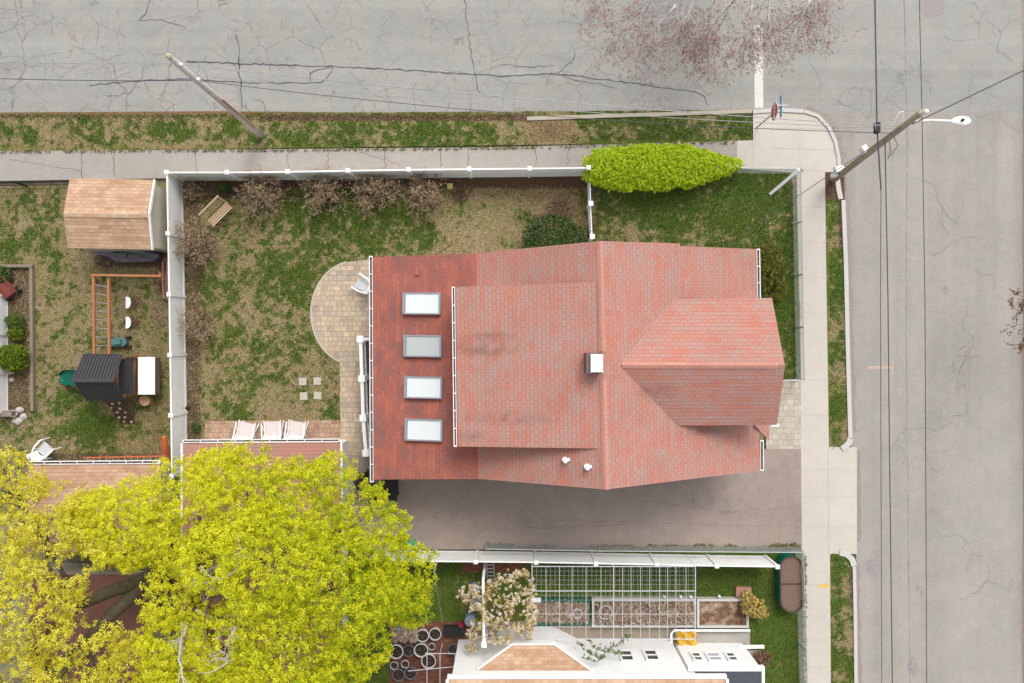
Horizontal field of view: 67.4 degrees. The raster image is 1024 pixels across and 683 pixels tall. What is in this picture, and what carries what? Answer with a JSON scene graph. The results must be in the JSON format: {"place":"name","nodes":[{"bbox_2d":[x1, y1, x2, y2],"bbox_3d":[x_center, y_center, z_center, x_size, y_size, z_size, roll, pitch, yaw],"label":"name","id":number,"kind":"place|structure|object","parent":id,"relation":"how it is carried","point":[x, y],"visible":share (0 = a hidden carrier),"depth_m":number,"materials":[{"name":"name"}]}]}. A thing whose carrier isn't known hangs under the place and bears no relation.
{"place":"outdoors","nodes":[
{"label":"outdoors","id":0,"kind":"place"},
{"bbox_2d":[0,184,170,479],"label":"side lawn","id":1,"kind":"structure","parent":0,"point":[24,376],"depth_m":31.90,"materials":[{"name":"plant"}]},
{"bbox_2d":[0,294,8,412],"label":"lattice screen","id":2,"kind":"object","parent":1,"relation":"on","point":[4,379],"visible":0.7,"depth_m":31.61,"materials":[{"name":"white paint"}]},
{"bbox_2d":[0,276,21,300],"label":"garden wagon","id":3,"kind":"object","parent":1,"relation":"on","point":[8,290],"visible":1,"depth_m":31.61,"materials":[{"name":"red paint"}]},
{"bbox_2d":[4,313,24,328],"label":"shrub","id":4,"kind":"object","parent":1,"relation":"on","point":[12,317],"visible":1,"depth_m":31.45,"materials":[{"name":"green plant"}]},
{"bbox_2d":[0,343,30,372],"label":"round shrub","id":5,"kind":"object","parent":1,"relation":"on","point":[4,359],"visible":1,"depth_m":31.11,"materials":[{"name":"green plant"}]},
{"bbox_2d":[6,328,24,341],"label":"shrub","id":6,"kind":"object","parent":1,"relation":"on","point":[11,335],"visible":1,"depth_m":31.44,"materials":[{"name":"green plant"}]},
{"bbox_2d":[0,264,35,410],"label":"bed edging","id":7,"kind":"object","parent":1,"relation":"on","point":[31,267],"visible":1,"depth_m":31.70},
{"bbox_2d":[0,180,68,186],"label":"metal railing","id":8,"kind":"object","parent":1,"relation":"on","point":[19,183],"visible":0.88,"depth_m":31.42,"materials":[{"name":"black metal"}]},
{"bbox_2d":[26,437,61,460],"bbox_3d":[-19.205,4.487,31.422,0.717,0.959,0.834,42,90,0],"label":"plastic chair","id":9,"kind":"object","parent":1,"relation":"on","point":[45,449],"visible":0.84,"depth_m":31.42,"materials":[{"name":"white paint"}]},
{"bbox_2d":[58,269,161,423],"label":"play tower","id":10,"kind":"structure","parent":1,"relation":"on","point":[108,378],"depth_m":29.95,"materials":[{"name":"grey wood"}]},
{"bbox_2d":[107,336,131,347],"bbox_3d":[-16.182,0.019,31.516,1.150,0.760,0.460,-2,90,0],"label":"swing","id":11,"kind":"object","parent":10,"relation":"hanging from","point":[116,342],"visible":0.85,"depth_m":31.60,"materials":[{"name":"teal plastic"}]},
{"bbox_2d":[91,251,162,262],"bbox_3d":[-15.790,-3.531,31.540,2.813,0.720,0.540,0,90,0],"label":"covered woodpile","id":12,"kind":"object","parent":1,"relation":"on","point":[133,256],"visible":0.9,"depth_m":31.35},
{"bbox_2d":[134,357,159,394],"bbox_3d":[-14.966,1.390,31.490,1.057,0.820,1.526,0,90,0],"label":"storage box","id":13,"kind":"object","parent":1,"relation":"on","point":[148,375],"visible":0.91,"depth_m":31.17,"materials":[{"name":"white paint"}]},
{"bbox_2d":[205,420,339,438],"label":"brick path","id":14,"kind":"structure","parent":0,"point":[323,429],"depth_m":31.89,"materials":[{"name":"brick"}]},
{"bbox_2d":[232,420,258,438],"bbox_3d":[-10.951,3.865,31.367,0.793,1.090,1.208,12,90,0],"label":"lounge chair","id":15,"kind":"object","parent":14,"relation":"on","point":[245,430],"visible":0.64,"depth_m":31.46,"materials":[{"name":"white paint"}]},
{"bbox_2d":[261,420,283,438],"bbox_3d":[-9.798,3.826,31.367,0.793,1.090,1.208,-2,90,0],"label":"lounge chair","id":16,"kind":"object","parent":14,"relation":"on","point":[272,429],"visible":0.71,"depth_m":31.46,"materials":[{"name":"white paint"}]},
{"bbox_2d":[284,419,308,438],"bbox_3d":[-8.865,3.825,31.367,0.793,1.090,1.208,8,90,0],"label":"lounge chair","id":17,"kind":"object","parent":14,"relation":"on","point":[296,429],"visible":0.6,"depth_m":31.46,"materials":[{"name":"white paint"}]},
{"bbox_2d":[312,259,368,359],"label":"patio","id":18,"kind":"structure","parent":0,"point":[337,311],"depth_m":31.89,"materials":[{"name":"stone"}]},
{"bbox_2d":[310,261,346,361],"bbox_3d":[-7.620,-1.238,31.878,1.525,0.001,4.199,0,90,0],"label":"patio edging","id":19,"kind":"object","parent":18,"relation":"on","point":[325,351],"visible":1,"depth_m":31.88,"materials":[{"name":"stone"}]},
{"bbox_2d":[350,273,368,294],"bbox_3d":[-6.075,-2.302,31.422,0.834,0.959,0.717,32,90,0],"label":"plastic chair","id":20,"kind":"object","parent":18,"relation":"on","point":[362,284],"visible":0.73,"depth_m":31.47,"materials":[{"name":"white paint"}]},
{"bbox_2d":[340,340,362,454],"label":"patio path","id":21,"kind":"structure","parent":0,"point":[351,432],"depth_m":31.88,"materials":[{"name":"stone"}]},
{"bbox_2d":[357,336,373,456],"bbox_3d":[-5.757,2.175,31.030,0.680,1.740,4.806,0,90,0],"label":"railing","id":22,"kind":"object","parent":21,"relation":"on","point":[364,381],"visible":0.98,"depth_m":30.53,"materials":[{"name":"white paint"}]},
{"bbox_2d":[353,469,371,491],"bbox_3d":[-6.074,5.642,31.359,0.540,1.079,0.659,-20,90,0],"label":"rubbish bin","id":23,"kind":"object","parent":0,"point":[358,481],"visible":0.58,"depth_m":30.87,"materials":[{"name":"black plastic"}]},
{"bbox_2d":[0,141,736,180],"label":"footpath","id":24,"kind":"structure","parent":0,"point":[143,164],"depth_m":31.90,"materials":[{"name":"concrete"}]},
{"bbox_2d":[10,147,568,178],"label":"footpath cracks","id":25,"kind":"object","parent":24,"relation":"on","point":[287,159],"visible":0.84,"depth_m":31.89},
{"bbox_2d":[0,110,751,150],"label":"verge","id":26,"kind":"structure","parent":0,"point":[100,146],"depth_m":31.90,"materials":[{"name":"plant"}]},
{"bbox_2d":[165,53,263,137],"bbox_3d":[-10.337,-8.562,27.511,0.418,8.981,0.258,0,90,0],"label":"utility pole","id":27,"kind":"object","parent":26,"relation":"on","point":[228,107],"visible":1,"depth_m":26.67,"materials":[{"name":"grey wood"}]},
{"bbox_2d":[0,78,191,80],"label":"overhead wire","id":28,"kind":"object","parent":27,"relation":"attached to","point":[103,80],"visible":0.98,"depth_m":25.60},
{"bbox_2d":[1,113,846,460],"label":"fallen leaves","id":29,"kind":"object","parent":26,"relation":"on","point":[339,225],"visible":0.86,"depth_m":31.88,"materials":[{"name":"plant"}]},
{"bbox_2d":[0,115,785,682],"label":"ground","id":30,"kind":"structure","parent":0,"point":[70,559],"depth_m":32.03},
{"bbox_2d":[0,444,174,682],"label":"maple tree","id":31,"kind":"object","parent":30,"relation":"on","point":[127,588],"visible":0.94,"depth_m":25.10,"materials":[{"name":"yellow plant"}]},
{"bbox_2d":[30,563,168,682],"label":"garage","id":32,"kind":"structure","parent":30,"relation":"on","point":[100,579],"depth_m":29.55,"materials":[{"name":"red"}]},
{"bbox_2d":[27,460,180,552],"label":"garage","id":33,"kind":"structure","parent":30,"relation":"on","point":[93,473],"depth_m":29.61,"materials":[{"name":"brown"}]},
{"bbox_2d":[63,178,167,252],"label":"garden shed","id":34,"kind":"structure","parent":30,"relation":"on","point":[115,214],"depth_m":29.61,"materials":[{"name":"beige"}]},
{"bbox_2d":[53,439,439,682],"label":"maple tree","id":35,"kind":"object","parent":30,"relation":"on","point":[214,538],"visible":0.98,"depth_m":24.29,"materials":[{"name":"yellow plant"}]},
{"bbox_2d":[181,439,347,682],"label":"garage","id":36,"kind":"structure","parent":30,"relation":"on","point":[308,449],"depth_m":29.43,"materials":[{"name":"red"}]},
{"bbox_2d":[164,165,590,477],"bbox_3d":[-5.326,-0.782,31.175,16.878,1.650,12.382,0,90,0],"label":"privacy fence","id":37,"kind":"object","parent":30,"relation":"on","point":[177,415],"visible":0.93,"depth_m":31.00,"materials":[{"name":"white plastic"}]},
{"bbox_2d":[361,550,779,568],"bbox_3d":[2.148,8.774,31.150,16.878,1.700,0.212,1,90,0],"label":"privacy fence","id":38,"kind":"object","parent":30,"relation":"on","point":[715,561],"visible":0.77,"depth_m":31.04,"materials":[{"name":"white plastic"}]},
{"bbox_2d":[369,241,784,489],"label":"house","id":39,"kind":"structure","parent":30,"relation":"on","point":[605,365],"depth_m":26.78,"materials":[{"name":"red"}]},
{"bbox_2d":[587,169,594,241],"bbox_3d":[3.170,-5.504,31.375,0.213,1.250,2.784,-2,90,0],"label":"picket fence","id":40,"kind":"object","parent":30,"relation":"on","point":[591,235],"visible":0.94,"depth_m":30.97,"materials":[{"name":"white paint"}]},
{"bbox_2d":[446,625,764,682],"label":"white house","id":41,"kind":"structure","parent":30,"relation":"on","point":[518,660],"depth_m":29.42,"materials":[{"name":"paint"}]},
{"bbox_2d":[576,633,631,662],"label":"climbing plant","id":42,"kind":"object","parent":41,"relation":"attached to","point":[608,650],"visible":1,"depth_m":29.54,"materials":[{"name":"green plant"}]},
{"bbox_2d":[642,649,660,661],"bbox_3d":[5.482,12.340,30.181,0.580,1.030,0.090,0,90,0],"label":"window","id":43,"kind":"structure","parent":41,"relation":"in","point":[651,655],"depth_m":30.13,"materials":[{"name":"white paint"}]},
{"bbox_2d":[670,629,749,642],"bbox_3d":[8.165,12.402,31.675,3.319,0.149,1.084,0,90,0],"label":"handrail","id":44,"kind":"object","parent":41,"relation":"attached to","point":[713,630],"visible":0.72,"depth_m":31.64,"materials":[{"name":"metal"}]},
{"bbox_2d":[485,543,807,682],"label":"chain link fence","id":45,"kind":"object","parent":30,"relation":"on","point":[712,548],"visible":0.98,"depth_m":31.28,"materials":[{"name":"metal"}]},
{"bbox_2d":[581,141,742,193],"bbox_3d":[6.136,-7.042,31.098,6.734,1.826,2.161,0,90,0],"label":"golden hedge","id":46,"kind":"object","parent":30,"relation":"on","point":[648,167],"visible":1,"depth_m":30.66,"materials":[{"name":"green plant"}]},
{"bbox_2d":[565,0,866,119],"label":"street tree","id":47,"kind":"object","parent":30,"relation":"on","point":[712,33],"visible":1,"depth_m":25.02,"materials":[{"name":"pink plant"}]},
{"bbox_2d":[735,167,804,380],"bbox_3d":[10.528,-2.696,31.455,2.575,1.090,8.632,0,90,0],"label":"chain link fence","id":48,"kind":"object","parent":30,"relation":"on","point":[799,335],"visible":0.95,"depth_m":31.29,"materials":[{"name":"metal"}]},
{"bbox_2d":[775,551,803,612],"bbox_3d":[11.394,9.897,31.639,0.982,0.723,2.322,0,90,0],"label":"oval planter","id":49,"kind":"object","parent":30,"relation":"on","point":[789,587],"visible":0.99,"depth_m":31.33,"materials":[{"name":"plastic"}]},
{"bbox_2d":[1000,288,1023,353],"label":"street tree","id":50,"kind":"object","parent":30,"relation":"on","point":[1017,319],"visible":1,"depth_m":28.69,"materials":[{"name":"brown plant"}]},
{"bbox_2d":[0,109,857,682],"bbox_3d":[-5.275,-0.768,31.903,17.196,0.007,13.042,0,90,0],"label":"back lawn","id":51,"kind":"structure","parent":0,"point":[460,183],"depth_m":31.90,"materials":[{"name":"plant"}]},
{"bbox_2d":[177,176,207,201],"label":"bare shrub","id":52,"kind":"object","parent":51,"relation":"on","point":[192,190],"visible":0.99,"depth_m":31.47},
{"bbox_2d":[164,216,222,270],"bbox_3d":[-12.937,-3.971,30.999,2.503,1.922,2.274,0,90,0],"label":"bare shrub","id":53,"kind":"object","parent":51,"relation":"on","point":[197,245],"visible":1,"depth_m":31.03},
{"bbox_2d":[175,305,215,345],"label":"bare shrub","id":54,"kind":"object","parent":51,"relation":"on","point":[195,319],"visible":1,"depth_m":31.11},
{"bbox_2d":[198,195,234,227],"bbox_3d":[-12.081,-5.311,31.472,1.128,0.855,0.611,-45,90,0],"label":"garden bench","id":55,"kind":"object","parent":51,"relation":"on","point":[220,213],"visible":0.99,"depth_m":31.50,"materials":[{"name":"brown wood"}]},
{"bbox_2d":[228,163,290,225],"bbox_3d":[-10.196,-5.940,31.087,2.303,1.749,2.469,26,90,0],"label":"bare shrub","id":56,"kind":"object","parent":51,"relation":"on","point":[260,195],"visible":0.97,"depth_m":31.10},
{"bbox_2d":[296,163,353,219],"bbox_3d":[-7.640,-6.118,31.113,2.562,1.696,2.345,0,90,0],"label":"bare shrub","id":57,"kind":"object","parent":51,"relation":"on","point":[325,190],"visible":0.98,"depth_m":31.15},
{"bbox_2d":[345,160,403,222],"bbox_3d":[-5.608,-6.253,31.107,2.442,1.708,2.214,-25,90,0],"label":"bare shrub","id":58,"kind":"object","parent":51,"relation":"on","point":[384,187],"visible":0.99,"depth_m":31.10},
{"bbox_2d":[391,166,448,219],"bbox_3d":[-3.712,-6.049,31.165,2.369,1.592,2.256,0,90,0],"label":"bare shrub","id":59,"kind":"object","parent":51,"relation":"on","point":[419,182],"visible":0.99,"depth_m":31.11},
{"bbox_2d":[522,212,585,247],"bbox_3d":[1.724,-4.137,31.375,2.664,1.283,2.219,0,90,0],"label":"round shrub","id":60,"kind":"object","parent":51,"relation":"on","point":[530,236],"visible":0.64,"depth_m":31.05,"materials":[{"name":"green plant"}]},
{"bbox_2d":[389,622,469,682],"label":"brick pad","id":61,"kind":"object","parent":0,"point":[435,675],"visible":0.33,"depth_m":31.89,"materials":[{"name":"brick"}]},
{"bbox_2d":[390,627,419,643],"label":"dry plants","id":62,"kind":"object","parent":61,"relation":"on","point":[403,635],"visible":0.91,"depth_m":31.50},
{"bbox_2d":[414,642,427,657],"bbox_3d":[-3.735,12.686,31.636,0.582,0.528,0.582,0,90,0],"label":"plant pot","id":63,"kind":"object","parent":61,"relation":"on","point":[420,649],"visible":0.98,"depth_m":31.59,"materials":[{"name":"plastic"}]},
{"bbox_2d":[421,652,435,668],"bbox_3d":[-3.425,13.125,31.604,0.616,0.592,0.616,0,90,0],"label":"plant pot","id":64,"kind":"object","parent":61,"relation":"on","point":[428,661],"visible":0.94,"depth_m":31.57,"materials":[{"name":"plastic"}]},
{"bbox_2d":[444,625,464,636],"bbox_3d":[-2.390,11.972,31.780,0.840,0.240,0.440,0,90,0],"label":"plastic crate","id":65,"kind":"object","parent":61,"relation":"on","point":[453,631],"visible":1,"depth_m":31.66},
{"bbox_2d":[462,563,523,572],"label":"garden path","id":66,"kind":"structure","parent":0,"point":[478,568],"depth_m":31.89,"materials":[{"name":"red brick"}]},
{"bbox_2d":[0,0,1023,682],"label":"road","id":67,"kind":"structure","parent":0,"point":[972,492],"depth_m":32.00,"materials":[{"name":"asphalt"}]},
{"bbox_2d":[0,111,354,114],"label":"gutter litter","id":68,"kind":"object","parent":67,"relation":"on","point":[162,112],"visible":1,"depth_m":31.99,"materials":[{"name":"brown plant"}]},
{"bbox_2d":[89,0,707,107],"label":"tar seams","id":69,"kind":"object","parent":67,"relation":"on","point":[239,64],"visible":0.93,"depth_m":31.99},
{"bbox_2d":[0,0,1019,599],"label":"road cracks","id":70,"kind":"object","parent":67,"relation":"on","point":[586,70],"visible":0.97,"depth_m":32.00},
{"bbox_2d":[527,109,751,120],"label":"kerb","id":71,"kind":"structure","parent":67,"relation":"on","point":[591,116],"depth_m":31.84,"materials":[{"name":"concrete"}]},
{"bbox_2d":[754,26,762,107],"bbox_3d":[10.279,-11.458,31.996,0.385,0.001,3.461,0,90,0],"label":"stop line","id":72,"kind":"object","parent":67,"relation":"on","point":[758,76],"visible":0.6,"depth_m":32.00,"materials":[{"name":"paint"}]},
{"bbox_2d":[752,108,803,113],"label":"kerb","id":73,"kind":"structure","parent":67,"relation":"on","point":[787,110],"depth_m":31.84,"materials":[{"name":"concrete"}]},
{"bbox_2d":[804,110,840,165],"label":"kerb","id":74,"kind":"structure","parent":67,"relation":"on","point":[829,128],"depth_m":31.84,"materials":[{"name":"concrete"}]},
{"bbox_2d":[841,200,852,437],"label":"kerb","id":75,"kind":"structure","parent":67,"relation":"on","point":[846,314],"depth_m":31.84,"materials":[{"name":"concrete"}]},
{"bbox_2d":[852,566,857,682],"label":"kerb","id":76,"kind":"structure","parent":67,"relation":"on","point":[854,583],"depth_m":31.84,"materials":[{"name":"concrete"}]},
{"bbox_2d":[805,0,1023,682],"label":"kerb grit","id":77,"kind":"object","parent":67,"relation":"on","point":[838,136],"visible":0.96,"depth_m":32.00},
{"bbox_2d":[862,59,990,677],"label":"oil stains","id":78,"kind":"object","parent":67,"relation":"on","point":[872,565],"visible":0.91,"depth_m":32.00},
{"bbox_2d":[920,0,944,17],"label":"road patch","id":79,"kind":"object","parent":67,"relation":"on","point":[931,8],"visible":0.88,"depth_m":32.00,"materials":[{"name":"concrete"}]},
{"bbox_2d":[342,551,803,682],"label":"garden lawn","id":80,"kind":"structure","parent":0,"point":[445,617],"depth_m":31.90,"materials":[{"name":"plant"}]},
{"bbox_2d":[0,112,807,682],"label":"weeds","id":81,"kind":"object","parent":80,"relation":"on","point":[446,150],"visible":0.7,"depth_m":31.85,"materials":[{"name":"green plant"}]},
{"bbox_2d":[481,562,487,647],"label":"white pergola beam","id":82,"kind":"structure","parent":80,"relation":"on","point":[484,641],"depth_m":29.70,"materials":[{"name":"paint"}]},
{"bbox_2d":[456,568,539,652],"bbox_3d":[-0.531,10.391,30.252,3.354,3.528,3.045,-14,90,0],"label":"blossom tree","id":83,"kind":"object","parent":80,"relation":"on","point":[505,611],"visible":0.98,"depth_m":29.43,"materials":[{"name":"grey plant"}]},
{"bbox_2d":[531,598,589,624],"bbox_3d":[1.996,11.150,31.800,2.428,0.400,1.029,0,90,0],"label":"raised bed","id":84,"kind":"object","parent":80,"relation":"on","point":[571,600],"visible":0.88,"depth_m":31.60,"materials":[{"name":"green plastic"}]},
{"bbox_2d":[532,599,589,625],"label":"dry plants","id":85,"kind":"object","parent":84,"relation":"on","point":[546,610],"visible":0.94,"depth_m":31.49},
{"bbox_2d":[470,619,689,644],"bbox_3d":[2.824,12.957,31.893,9.136,0.001,3.032,0,90,0],"label":"gravel bed","id":86,"kind":"object","parent":80,"relation":"on","point":[582,631],"visible":0.25,"depth_m":31.89,"materials":[{"name":"gravel"}]},
{"bbox_2d":[530,555,695,640],"bbox_3d":[4.006,10.318,31.109,6.482,1.781,2.958,0,90,0],"label":"garden trellis","id":87,"kind":"object","parent":80,"relation":"on","point":[622,591],"visible":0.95,"depth_m":30.25,"materials":[{"name":"metal"}]},
{"bbox_2d":[591,597,694,627],"bbox_3d":[5.431,11.181,31.800,4.279,0.400,1.173,0,90,0],"label":"raised bed","id":88,"kind":"object","parent":80,"relation":"on","point":[599,600],"visible":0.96,"depth_m":31.66,"materials":[{"name":"stone"}]},
{"bbox_2d":[594,600,696,626],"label":"dry plants","id":89,"kind":"object","parent":88,"relation":"in","point":[635,617],"visible":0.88,"depth_m":31.51,"materials":[{"name":"plant"}]},
{"bbox_2d":[677,631,696,645],"bbox_3d":[7.226,12.266,31.715,0.889,0.370,0.795,0,90,0],"label":"yellow sheet","id":90,"kind":"object","parent":80,"relation":"on","point":[690,634],"visible":0.78,"depth_m":31.64,"materials":[{"name":"plastic"}]},
{"bbox_2d":[696,597,748,627],"bbox_3d":[8.682,11.192,31.800,2.140,0.400,1.193,0,90,0],"label":"raised bed","id":91,"kind":"object","parent":80,"relation":"on","point":[718,612],"visible":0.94,"depth_m":31.67,"materials":[{"name":"stone"}]},
{"bbox_2d":[697,632,749,644],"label":"concrete slab","id":92,"kind":"structure","parent":80,"relation":"on","point":[743,638],"depth_m":31.89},
{"bbox_2d":[740,590,768,619],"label":"shrub","id":93,"kind":"object","parent":80,"relation":"on","point":[746,600],"visible":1,"depth_m":31.18,"materials":[{"name":"yellow plant"}]},
{"bbox_2d":[752,649,771,666],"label":"dry shrub","id":94,"kind":"object","parent":80,"relation":"on","point":[765,655],"visible":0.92,"depth_m":31.54,"materials":[{"name":"brown plant"}]},
{"bbox_2d":[348,449,801,549],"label":"driveway","id":95,"kind":"structure","parent":0,"point":[454,514],"depth_m":31.89,"materials":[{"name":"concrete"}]},
{"bbox_2d":[380,479,398,500],"bbox_3d":[-4.987,6.015,31.359,0.675,1.079,0.807,-5,90,0],"label":"rubbish bin","id":96,"kind":"object","parent":95,"relation":"on","point":[391,486],"visible":0.63,"depth_m":30.86,"materials":[{"name":"black plastic"}]},
{"bbox_2d":[588,169,800,378],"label":"front lawn","id":97,"kind":"structure","parent":0,"point":[702,240],"depth_m":31.90,"materials":[{"name":"plant"}]},
{"bbox_2d":[758,243,789,300],"bbox_3d":[10.565,-2.832,31.408,1.546,1.207,2.404,0,90,0],"label":"front shrub","id":98,"kind":"object","parent":97,"relation":"on","point":[775,261],"visible":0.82,"depth_m":31.12,"materials":[{"name":"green plant"}]},
{"bbox_2d":[766,381,800,448],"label":"stone path","id":99,"kind":"structure","parent":0,"point":[785,433],"depth_m":31.89,"materials":[{"name":"stone"}]},
{"bbox_2d":[737,112,856,682],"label":"pavement","id":100,"kind":"structure","parent":0,"point":[821,459],"depth_m":31.89,"materials":[{"name":"concrete"}]},
{"bbox_2d":[756,95,788,127],"bbox_3d":[10.171,-8.892,30.440,0.450,3.120,0.696,31,90,0],"label":"stop sign","id":101,"kind":"object","parent":100,"relation":"on","point":[774,109],"visible":0.86,"depth_m":29.50,"materials":[{"name":"metal"}]},
{"bbox_2d":[825,172,850,446],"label":"verge","id":102,"kind":"structure","parent":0,"point":[836,281],"depth_m":31.90,"materials":[{"name":"plant"}]},
{"bbox_2d":[830,109,970,183],"bbox_3d":[13.175,-6.789,27.657,2.442,8.714,1.019,0,90,0],"label":"utility pole","id":103,"kind":"object","parent":102,"relation":"on","point":[838,174],"visible":0.99,"depth_m":25.60,"materials":[{"name":"brown wood"}]},
{"bbox_2d":[183,64,898,126],"bbox_3d":[1.131,-7.758,24.306,23.001,1.189,0.024,4,90,0],"label":"overhead wire","id":104,"kind":"object","parent":103,"relation":"attached to","point":[539,100],"visible":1,"depth_m":24.73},
{"bbox_2d":[200,80,881,132],"bbox_3d":[1.159,-7.744,25.795,23.088,1.140,0.023,4,90,0],"label":"overhead wire","id":105,"kind":"object","parent":103,"relation":"attached to","point":[538,115],"visible":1,"depth_m":26.09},
{"bbox_2d":[198,75,894,128],"bbox_3d":[1.159,-7.844,25.459,23.087,0.965,0.021,4,90,0],"label":"overhead wire","id":106,"kind":"object","parent":103,"relation":"attached to","point":[539,108],"visible":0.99,"depth_m":25.71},
{"bbox_2d":[874,0,881,189],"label":"overhead wire","id":107,"kind":"object","parent":103,"relation":"attached to","point":[876,92],"visible":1,"depth_m":25.29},
{"bbox_2d":[880,218,881,682],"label":"overhead wire","id":108,"kind":"object","parent":103,"relation":"attached to","point":[880,424],"visible":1,"depth_m":25.73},
{"bbox_2d":[884,140,892,682],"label":"overhead wire","id":109,"kind":"object","parent":103,"relation":"attached to","point":[889,412],"visible":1,"depth_m":25.66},
{"bbox_2d":[904,0,910,682],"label":"overhead wire","id":110,"kind":"object","parent":103,"relation":"attached to","point":[907,343],"visible":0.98,"depth_m":25.14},
{"bbox_2d":[919,0,926,682],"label":"overhead wire","id":111,"kind":"object","parent":103,"relation":"attached to","point":[925,344],"visible":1,"depth_m":23.99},
{"bbox_2d":[830,554,855,682],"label":"verge","id":112,"kind":"structure","parent":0,"point":[838,617],"depth_m":31.90,"materials":[{"name":"plant"}]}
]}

